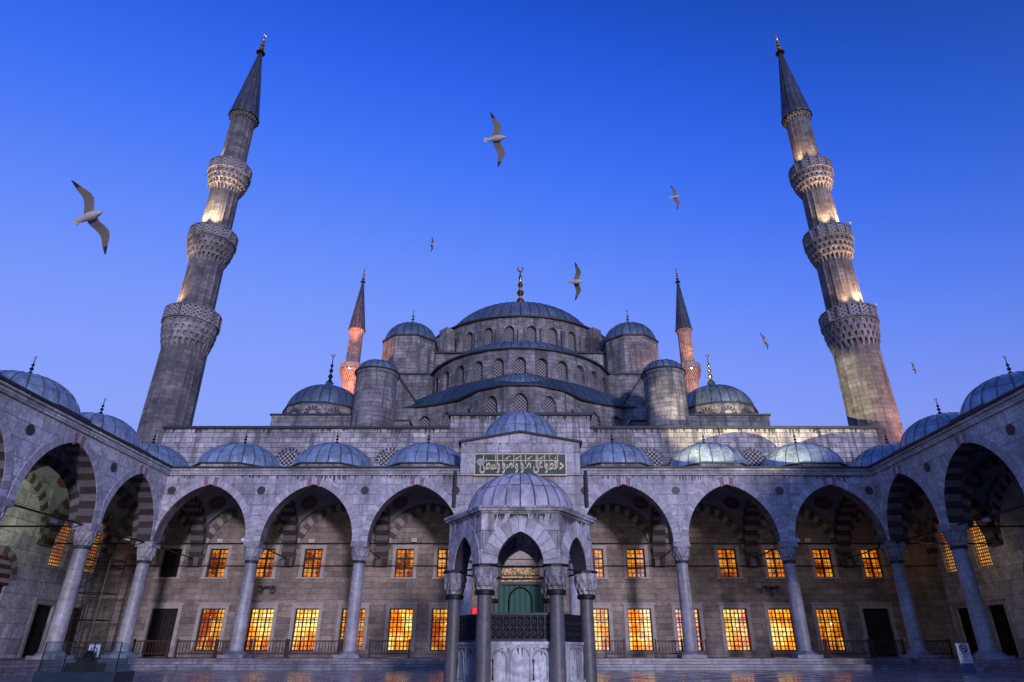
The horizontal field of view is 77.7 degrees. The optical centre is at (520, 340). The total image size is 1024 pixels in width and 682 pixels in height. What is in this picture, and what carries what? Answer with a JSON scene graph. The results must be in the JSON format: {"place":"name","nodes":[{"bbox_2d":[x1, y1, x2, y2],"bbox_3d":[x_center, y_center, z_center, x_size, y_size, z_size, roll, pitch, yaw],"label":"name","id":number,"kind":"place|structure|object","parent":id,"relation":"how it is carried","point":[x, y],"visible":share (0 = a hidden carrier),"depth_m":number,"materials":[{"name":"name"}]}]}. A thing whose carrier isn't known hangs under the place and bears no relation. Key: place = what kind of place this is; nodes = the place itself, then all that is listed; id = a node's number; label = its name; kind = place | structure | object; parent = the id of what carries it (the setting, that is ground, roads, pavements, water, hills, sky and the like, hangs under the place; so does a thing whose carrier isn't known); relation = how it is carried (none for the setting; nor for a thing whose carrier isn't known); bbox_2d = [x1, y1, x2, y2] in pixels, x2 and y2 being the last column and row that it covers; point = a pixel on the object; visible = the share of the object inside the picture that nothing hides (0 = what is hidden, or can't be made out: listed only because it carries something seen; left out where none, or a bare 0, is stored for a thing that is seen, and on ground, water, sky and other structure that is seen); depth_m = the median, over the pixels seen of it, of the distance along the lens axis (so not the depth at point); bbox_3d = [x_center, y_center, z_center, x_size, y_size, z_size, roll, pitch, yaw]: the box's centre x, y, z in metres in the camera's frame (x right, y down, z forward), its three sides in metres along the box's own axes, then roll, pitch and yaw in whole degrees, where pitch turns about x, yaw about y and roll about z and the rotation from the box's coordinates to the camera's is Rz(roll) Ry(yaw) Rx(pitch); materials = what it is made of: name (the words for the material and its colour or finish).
{"place":"outdoors","nodes":[
{"label":"outdoors","id":0,"kind":"place"},
{"bbox_2d":[71,180,109,254],"bbox_3d":[-8.195,-2.357,12.081,0.607,1.490,0.182,-21,7,0],"label":"gull","id":1,"kind":"object","parent":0,"point":[90,216],"visible":1,"depth_m":12.11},
{"bbox_2d":[63,557,126,656],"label":"scaffold tower","id":2,"kind":"structure","parent":0,"point":[88,594],"depth_m":43.58,"materials":[{"name":"brown metal"}]},
{"bbox_2d":[484,112,505,166],"bbox_3d":[-0.637,-5.175,16.267,0.607,1.490,0.182,-8,-7,0],"label":"gull","id":3,"kind":"object","parent":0,"point":[496,138],"visible":1,"depth_m":16.29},
{"bbox_2d":[0,670,1023,681],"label":"courtyard floor","id":4,"kind":"structure","parent":0,"point":[602,676],"depth_m":27.98,"materials":[{"name":"stone"}]},
{"bbox_2d":[32,643,134,681],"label":"glass booth","id":5,"kind":"object","parent":4,"relation":"on","point":[87,667],"visible":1,"depth_m":22.94,"materials":[{"name":"glass"}]},
{"bbox_2d":[443,473,596,681],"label":"ablution fountain","id":6,"kind":"object","parent":4,"relation":"on","point":[541,523],"visible":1,"depth_m":22.15,"materials":[{"name":"stone"}]},
{"bbox_2d":[955,643,977,672],"bbox_3d":[22.550,16.073,32.215,0.660,1.359,0.400,0,-26,0],"label":"notice stand","id":7,"kind":"object","parent":4,"relation":"on","point":[965,657],"visible":1,"depth_m":32.18,"materials":[{"name":"white metal"}]},
{"bbox_2d":[0,0,1023,431],"label":"sky","id":8,"kind":"structure","parent":0,"point":[368,147],"materials":[{"name":"blue"}]},
{"bbox_2d":[568,263,583,299],"bbox_3d":[2.114,-2.249,24.143,0.607,1.490,0.182,-2,17,0],"label":"gull","id":9,"kind":"object","parent":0,"point":[576,281],"visible":1,"depth_m":24.13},
{"bbox_2d":[669,186,679,208],"bbox_3d":[8.532,-7.955,35.127,0.607,1.490,0.182,-11,-14,0],"label":"gull","id":10,"kind":"object","parent":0,"point":[674,196],"visible":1,"depth_m":35.12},
{"bbox_2d":[760,333,767,348],"bbox_3d":[19.686,0.009,51.282,0.607,1.490,0.182,-19,-17,0],"label":"gull","id":11,"kind":"object","parent":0,"point":[764,341],"visible":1,"depth_m":51.27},
{"label":"ground","id":12,"kind":"structure","parent":0,"visible":0},
{"bbox_2d":[137,35,266,444],"bbox_3d":[-32.000,-6.722,64.334,5.200,70.471,5.200,0,-26,0],"label":"minaret","id":13,"kind":"object","parent":12,"relation":"on","point":[191,321],"visible":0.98,"depth_m":62.45,"materials":[{"name":"stone"}]},
{"bbox_2d":[340,268,365,393],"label":"minaret","id":14,"kind":"object","parent":12,"relation":"on","point":[350,365],"visible":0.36,"depth_m":122.13,"materials":[{"name":"stone"}]},
{"bbox_2d":[0,664,1023,676],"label":"step","id":15,"kind":"object","parent":12,"relation":"on","point":[920,667],"visible":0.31,"depth_m":37.23,"materials":[{"name":"stone"}]},
{"bbox_2d":[0,657,1023,668],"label":"portico platform","id":16,"kind":"structure","parent":15,"relation":"on","point":[24,663],"depth_m":37.77,"materials":[{"name":"stone"}]},
{"bbox_2d":[0,356,188,659],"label":"arcade","id":17,"kind":"object","parent":16,"relation":"on","point":[86,479],"visible":0.96,"depth_m":38.82,"materials":[{"name":"stone"}]},
{"bbox_2d":[18,597,57,657],"bbox_3d":[-31.586,18.747,41.590,0.408,3.500,2.420,0,-26,0],"label":"door","id":18,"kind":"structure","parent":17,"relation":"in","point":[38,619],"depth_m":41.68,"materials":[{"name":"metal"}]},
{"bbox_2d":[49,519,58,524],"bbox_3d":[-26.545,10.346,36.165,0.234,0.452,0.400,-24,-35,39],"label":"floodlight","id":19,"kind":"object","parent":17,"relation":"attached to","point":[54,521],"visible":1,"depth_m":36.14,"materials":[{"name":"white metal"}]},
{"bbox_2d":[48,518,71,566],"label":"window","id":20,"kind":"structure","parent":17,"relation":"in","point":[58,551],"depth_m":43.78,"materials":[{"name":"glass"}]},
{"bbox_2d":[62,602,90,656],"bbox_3d":[-31.586,20.236,44.647,0.408,3.500,2.420,0,-26,0],"label":"door","id":21,"kind":"structure","parent":17,"relation":"in","point":[72,630],"depth_m":45.14,"materials":[{"name":"metal"}]},
{"bbox_2d":[84,523,102,572],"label":"window","id":22,"kind":"structure","parent":17,"relation":"in","point":[92,553],"depth_m":47.16,"materials":[{"name":"glass"}]},
{"bbox_2d":[131,639,170,657],"bbox_3d":[-23.562,19.591,40.512,2.381,1.080,0.500,0,-26,0],"label":"wooden barrier","id":23,"kind":"object","parent":16,"relation":"on","point":[153,641],"visible":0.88,"depth_m":40.55,"materials":[{"name":"brown wood"}]},
{"bbox_2d":[171,639,216,657],"bbox_3d":[-20.689,19.591,40.512,2.622,1.080,0.500,0,-26,0],"label":"wooden barrier","id":24,"kind":"object","parent":16,"relation":"on","point":[187,641],"visible":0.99,"depth_m":40.54,"materials":[{"name":"brown wood"}]},
{"bbox_2d":[213,639,252,657],"bbox_3d":[-18.275,19.591,40.512,2.333,1.080,0.500,0,-26,0],"label":"wooden barrier","id":25,"kind":"object","parent":16,"relation":"on","point":[223,641],"visible":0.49,"depth_m":40.54,"materials":[{"name":"brown wood"}]},
{"bbox_2d":[251,639,287,657],"bbox_3d":[-15.982,19.591,40.512,2.188,1.080,0.500,0,-26,0],"label":"wooden barrier","id":26,"kind":"object","parent":16,"relation":"on","point":[267,641],"visible":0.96,"depth_m":40.54,"materials":[{"name":"brown wood"}]},
{"bbox_2d":[284,639,342,657],"bbox_3d":[-13.133,19.591,40.512,3.540,1.080,0.500,0,-26,0],"label":"wooden barrier","id":27,"kind":"object","parent":16,"relation":"on","point":[307,641],"visible":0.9,"depth_m":40.54,"materials":[{"name":"brown wood"}]},
{"bbox_2d":[367,639,410,657],"bbox_3d":[-8.353,19.591,40.512,2.671,1.080,0.500,0,-26,0],"label":"wooden barrier","id":28,"kind":"object","parent":16,"relation":"on","point":[391,641],"visible":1,"depth_m":40.49,"materials":[{"name":"brown wood"}]},
{"bbox_2d":[101,411,939,657],"bbox_3d":[0.000,13.121,45.408,62.992,17.000,7.860,0,-26,0],"label":"arcade","id":29,"kind":"object","parent":16,"relation":"on","point":[262,488],"visible":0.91,"depth_m":43.30,"materials":[{"name":"stone"}]},
{"bbox_2d":[474,453,566,475],"bbox_3d":[0.000,8.436,43.461,6.320,1.540,0.098,0,-26,0],"label":"calligraphy panel","id":30,"kind":"object","parent":29,"relation":"attached to","point":[500,464],"visible":1,"depth_m":43.44,"materials":[{"name":"stone"}]},
{"bbox_2d":[604,639,626,657],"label":"wooden barrier","id":31,"kind":"object","parent":16,"relation":"on","point":[617,641],"visible":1,"depth_m":40.51,"materials":[{"name":"brown wood"}]},
{"bbox_2d":[654,639,683,657],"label":"wooden barrier","id":32,"kind":"object","parent":16,"relation":"on","point":[665,641],"visible":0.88,"depth_m":40.54,"materials":[{"name":"brown wood"}]},
{"bbox_2d":[697,639,709,657],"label":"wooden barrier","id":33,"kind":"object","parent":16,"relation":"on","point":[706,647],"visible":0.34,"depth_m":40.54,"materials":[{"name":"brown wood"}]},
{"bbox_2d":[810,639,829,657],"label":"wooden barrier","id":34,"kind":"object","parent":16,"relation":"on","point":[824,647],"visible":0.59,"depth_m":40.54,"materials":[{"name":"brown wood"}]},
{"bbox_2d":[824,639,874,657],"bbox_3d":[20.907,19.591,40.512,2.864,1.080,0.500,0,-26,0],"label":"wooden barrier","id":35,"kind":"object","parent":16,"relation":"on","point":[853,641],"visible":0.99,"depth_m":40.54,"materials":[{"name":"brown wood"}]},
{"bbox_2d":[870,639,905,657],"bbox_3d":[23.466,19.591,40.512,2.091,1.080,0.500,0,-26,0],"label":"wooden barrier","id":36,"kind":"object","parent":16,"relation":"on","point":[887,641],"visible":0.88,"depth_m":40.54,"materials":[{"name":"brown wood"}]},
{"bbox_2d":[851,356,1023,659],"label":"arcade","id":37,"kind":"object","parent":16,"relation":"on","point":[953,479],"visible":0.98,"depth_m":40.01,"materials":[{"name":"stone"}]},
{"bbox_2d":[937,523,956,572],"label":"window","id":38,"kind":"structure","parent":37,"relation":"in","point":[948,554],"depth_m":47.03,"materials":[{"name":"glass"}]},
{"bbox_2d":[949,602,978,654],"bbox_3d":[31.586,20.236,44.647,0.408,3.500,2.420,0,-26,0],"label":"door","id":39,"kind":"structure","parent":37,"relation":"in","point":[963,612],"depth_m":45.20,"materials":[{"name":"metal"}]},
{"bbox_2d":[969,519,992,566],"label":"window","id":40,"kind":"structure","parent":37,"relation":"in","point":[982,552],"depth_m":43.76,"materials":[{"name":"glass"}]},
{"bbox_2d":[982,517,990,524],"bbox_3d":[26.545,10.265,36.204,0.234,0.452,0.400,24,-35,-39],"label":"floodlight","id":41,"kind":"object","parent":37,"relation":"attached to","point":[987,519],"visible":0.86,"depth_m":36.15,"materials":[{"name":"white metal"}]},
{"bbox_2d":[983,597,1022,657],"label":"door","id":42,"kind":"structure","parent":37,"relation":"in","point":[1002,620],"depth_m":41.67,"materials":[{"name":"stone"}]},
{"bbox_2d":[924,639,956,657],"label":"wooden barrier","id":43,"kind":"object","parent":16,"relation":"on","point":[949,645],"visible":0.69,"depth_m":40.54,"materials":[{"name":"brown wood"}]},
{"bbox_2d":[78,267,958,656],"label":"prayer hall","id":44,"kind":"structure","parent":15,"relation":"on","point":[480,371],"depth_m":48.59,"materials":[{"name":"stone"}]},
{"bbox_2d":[138,603,184,656],"bbox_3d":[-26.000,20.907,46.084,2.620,3.550,0.408,0,-26,0],"label":"door","id":45,"kind":"structure","parent":44,"relation":"in","point":[164,624],"depth_m":46.23,"materials":[{"name":"wood"}]},
{"bbox_2d":[153,545,186,578],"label":"window","id":46,"kind":"structure","parent":44,"relation":"in","point":[170,558],"depth_m":48.15,"materials":[{"name":"glass"}]},
{"bbox_2d":[189,603,230,650],"bbox_3d":[-22.500,20.741,46.165,2.440,3.180,0.408,0,-26,0],"label":"window","id":47,"kind":"structure","parent":44,"relation":"in","point":[212,625],"depth_m":46.29,"materials":[{"name":"glass"}]},
{"bbox_2d":[200,545,232,578],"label":"window","id":48,"kind":"structure","parent":44,"relation":"in","point":[220,554],"depth_m":48.17,"materials":[{"name":"glass"}]},
{"bbox_2d":[243,603,279,650],"bbox_3d":[-18.900,20.784,46.252,2.440,3.180,0.603,0,-26,0],"label":"window","id":49,"kind":"structure","parent":44,"relation":"in","point":[262,622],"depth_m":46.31,"materials":[{"name":"glass"}]},
{"bbox_2d":[257,585,275,591],"bbox_3d":[-18.600,18.279,46.805,1.367,0.483,0.792,0,-26,0],"label":"loudspeaker","id":50,"kind":"object","parent":44,"relation":"attached to","point":[260,588],"visible":1,"depth_m":46.62,"materials":[{"name":"metal"}]},
{"bbox_2d":[255,545,279,578],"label":"window","id":51,"kind":"structure","parent":44,"relation":"in","point":[267,557],"depth_m":48.15,"materials":[{"name":"glass"}]},
{"bbox_2d":[275,448,299,464],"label":"window","id":52,"kind":"structure","parent":44,"relation":"in","point":[287,458],"depth_m":51.55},
{"bbox_2d":[288,603,324,650],"bbox_3d":[-15.600,20.784,46.252,2.440,3.180,0.603,0,-26,0],"label":"window","id":53,"kind":"structure","parent":44,"relation":"in","point":[307,625],"depth_m":46.28,"materials":[{"name":"glass"}]},
{"bbox_2d":[296,545,326,578],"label":"window","id":54,"kind":"structure","parent":44,"relation":"in","point":[315,554],"depth_m":48.17,"materials":[{"name":"glass"}]},
{"bbox_2d":[334,603,370,650],"bbox_3d":[-12.200,20.741,46.165,2.440,3.180,0.408,0,-26,0],"label":"window","id":55,"kind":"structure","parent":44,"relation":"in","point":[364,613],"depth_m":46.19,"materials":[{"name":"glass"}]},
{"bbox_2d":[375,448,397,464],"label":"window","id":56,"kind":"structure","parent":44,"relation":"in","point":[384,459],"depth_m":51.58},
{"bbox_2d":[383,603,418,650],"bbox_3d":[-8.700,20.741,46.165,2.440,3.180,0.408,0,-26,0],"label":"window","id":57,"kind":"structure","parent":44,"relation":"in","point":[401,624],"depth_m":46.27,"materials":[{"name":"glass"}]},
{"bbox_2d":[389,545,417,578],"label":"window","id":58,"kind":"structure","parent":44,"relation":"in","point":[406,554],"depth_m":48.17,"materials":[{"name":"glass"}]},
{"bbox_2d":[426,603,447,650],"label":"window","id":59,"kind":"structure","parent":44,"relation":"in","point":[436,633],"depth_m":46.23,"materials":[{"name":"glass"}]},
{"bbox_2d":[432,545,448,578],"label":"window","id":60,"kind":"structure","parent":44,"relation":"in","point":[440,551],"depth_m":48.23,"materials":[{"name":"glass"}]},
{"bbox_2d":[472,608,476,613],"bbox_3d":[-3.300,19.788,46.435,0.440,0.570,0.174,0,-26,0],"label":"red light","id":61,"kind":"object","parent":44,"relation":"attached to","point":[474,610],"visible":0.43,"depth_m":46.38,"materials":[{"name":"red"}]},
{"bbox_2d":[497,585,543,612],"bbox_3d":[0.000,20.332,46.318,3.480,4.790,0.150,0,-26,0],"label":"door curtain","id":62,"kind":"object","parent":44,"relation":"hanging from","point":[520,598],"depth_m":46.93,"materials":[{"name":"green fabric"}]},
{"bbox_2d":[592,545,608,578],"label":"window","id":63,"kind":"structure","parent":44,"relation":"in","point":[599,556],"depth_m":48.23,"materials":[{"name":"glass"}]},
{"bbox_2d":[593,603,614,650],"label":"window","id":64,"kind":"structure","parent":44,"relation":"in","point":[603,621],"depth_m":46.27,"materials":[{"name":"glass"}]},
{"bbox_2d":[623,545,650,578],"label":"window","id":65,"kind":"structure","parent":44,"relation":"in","point":[632,554],"depth_m":48.17,"materials":[{"name":"glass"}]},
{"bbox_2d":[622,603,657,650],"bbox_3d":[8.700,20.784,46.252,2.440,3.180,0.603,0,-26,0],"label":"window","id":66,"kind":"structure","parent":44,"relation":"in","point":[639,627],"depth_m":46.22,"materials":[{"name":"glass"}]},
{"bbox_2d":[642,448,665,464],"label":"window","id":67,"kind":"structure","parent":44,"relation":"in","point":[656,459],"depth_m":51.58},
{"bbox_2d":[670,603,705,650],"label":"window","id":68,"kind":"structure","parent":44,"relation":"in","point":[676,616],"depth_m":46.24,"materials":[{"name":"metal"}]},
{"bbox_2d":[714,545,744,578],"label":"window","id":69,"kind":"structure","parent":44,"relation":"in","point":[724,554],"depth_m":48.17,"materials":[{"name":"glass"}]},
{"bbox_2d":[717,603,755,650],"bbox_3d":[15.700,20.784,46.252,2.440,3.180,0.603,0,-26,0],"label":"window","id":70,"kind":"structure","parent":44,"relation":"in","point":[735,632],"depth_m":46.19,"materials":[{"name":"glass"}]},
{"bbox_2d":[741,448,764,464],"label":"window","id":71,"kind":"structure","parent":44,"relation":"in","point":[752,458],"depth_m":51.58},
{"bbox_2d":[762,585,779,591],"bbox_3d":[18.400,18.279,46.805,1.367,0.483,0.792,0,-26,0],"label":"loudspeaker","id":72,"kind":"object","parent":44,"relation":"attached to","point":[765,588],"visible":1,"depth_m":46.62,"materials":[{"name":"metal"}]},
{"bbox_2d":[761,545,785,578],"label":"window","id":73,"kind":"structure","parent":44,"relation":"in","point":[771,558],"depth_m":48.15,"materials":[{"name":"glass"}]},
{"bbox_2d":[762,603,796,650],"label":"window","id":74,"kind":"structure","parent":44,"relation":"in","point":[781,634],"depth_m":46.23,"materials":[{"name":"glass"}]},
{"bbox_2d":[808,545,840,578],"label":"window","id":75,"kind":"structure","parent":44,"relation":"in","point":[819,554],"depth_m":48.17,"materials":[{"name":"glass"}]},
{"bbox_2d":[810,603,850,650],"bbox_3d":[22.500,20.784,46.252,2.440,3.180,0.603,0,-26,0],"label":"window","id":76,"kind":"structure","parent":44,"relation":"in","point":[827,622],"depth_m":46.29,"materials":[{"name":"glass"}]},
{"bbox_2d":[856,545,890,578],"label":"window","id":77,"kind":"structure","parent":44,"relation":"in","point":[870,558],"depth_m":48.15,"materials":[{"name":"glass"}]},
{"bbox_2d":[856,603,902,656],"bbox_3d":[26.000,20.907,46.084,2.620,3.550,0.408,0,-26,0],"label":"door","id":78,"kind":"structure","parent":44,"relation":"in","point":[876,625],"depth_m":46.27,"materials":[{"name":"wood"}]},
{"bbox_2d":[675,268,700,393],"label":"minaret","id":79,"kind":"object","parent":12,"relation":"on","point":[688,363],"visible":0.3,"depth_m":122.15,"materials":[{"name":"stone"}]},
{"bbox_2d":[774,35,903,444],"bbox_3d":[32.000,-6.722,64.334,5.200,70.471,5.200,0,-26,0],"label":"minaret","id":80,"kind":"object","parent":12,"relation":"on","point":[848,320],"visible":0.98,"depth_m":62.46,"materials":[{"name":"stone"}]}
]}

